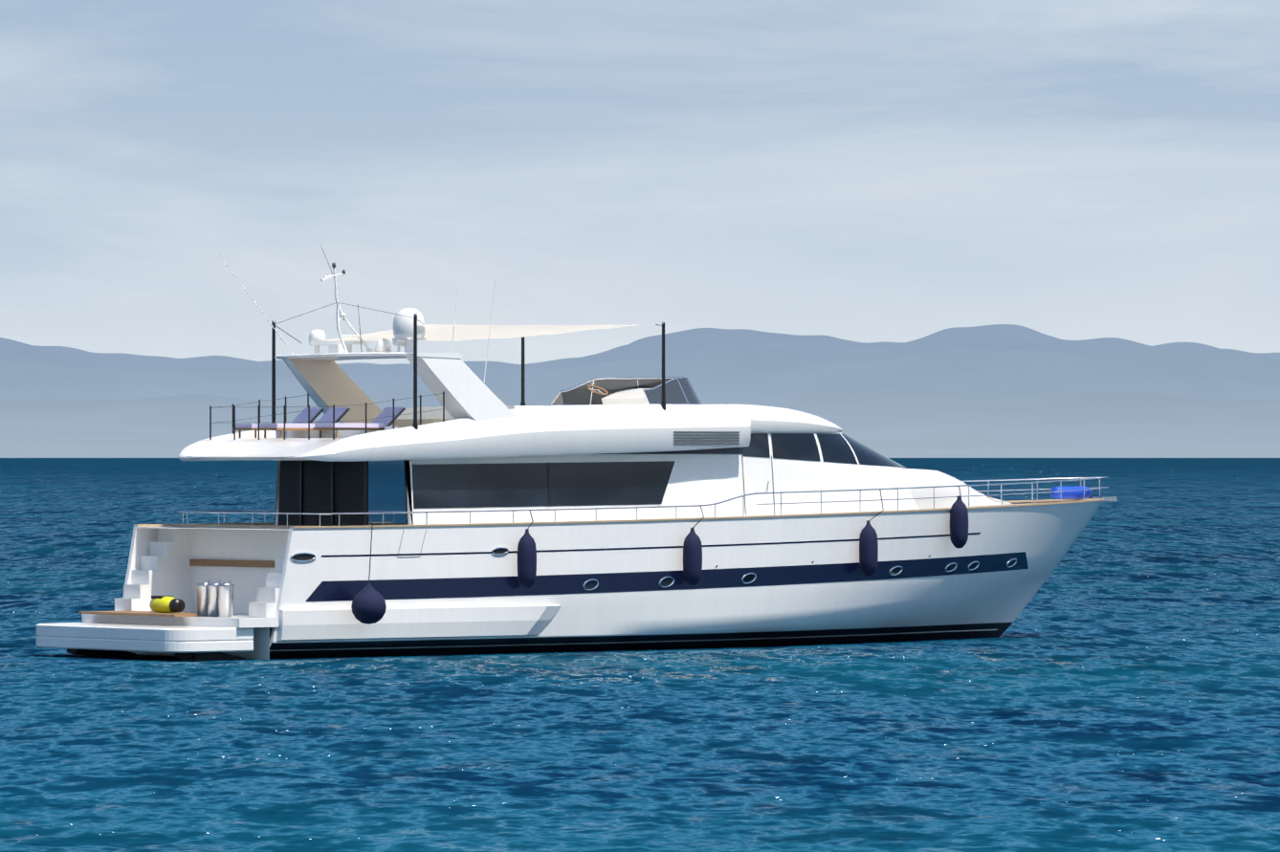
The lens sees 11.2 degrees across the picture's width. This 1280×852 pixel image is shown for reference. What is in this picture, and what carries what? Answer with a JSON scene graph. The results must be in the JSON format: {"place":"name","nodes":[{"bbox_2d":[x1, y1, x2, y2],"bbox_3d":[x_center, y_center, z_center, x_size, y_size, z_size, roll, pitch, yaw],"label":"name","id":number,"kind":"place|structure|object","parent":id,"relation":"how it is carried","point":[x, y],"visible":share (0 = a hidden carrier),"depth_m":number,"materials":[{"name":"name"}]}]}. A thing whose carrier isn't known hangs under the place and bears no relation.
{"place":"outdoors","nodes":[
{"label":"outdoors","id":0,"kind":"place"},
{"bbox_2d":[0,458,1279,851],"bbox_3d":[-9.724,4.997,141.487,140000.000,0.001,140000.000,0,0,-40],"label":"sea","id":1,"kind":"structure","parent":0,"point":[1114,686],"depth_m":107.33,"materials":[{"name":"liquid"}]},
{"bbox_2d":[35,242,1116,661],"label":"yacht","id":2,"kind":"object","parent":1,"relation":"on","point":[613,486],"visible":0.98,"depth_m":145.06,"materials":[{"name":"white paint"}]},
{"bbox_2d":[351,486,968,624],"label":"boat fenders","id":3,"kind":"object","parent":2,"relation":"attached to","point":[368,606],"visible":1,"depth_m":145.98,"materials":[{"name":"blue paint"}]},
{"bbox_2d":[0,324,1279,458],"bbox_3d":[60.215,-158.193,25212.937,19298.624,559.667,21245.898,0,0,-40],"label":"mountains","id":4,"kind":"structure","parent":0,"point":[1003,391],"depth_m":22514.78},
{"bbox_2d":[0,0,1279,364],"label":"sky","id":5,"kind":"structure","parent":0,"point":[867,171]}
]}

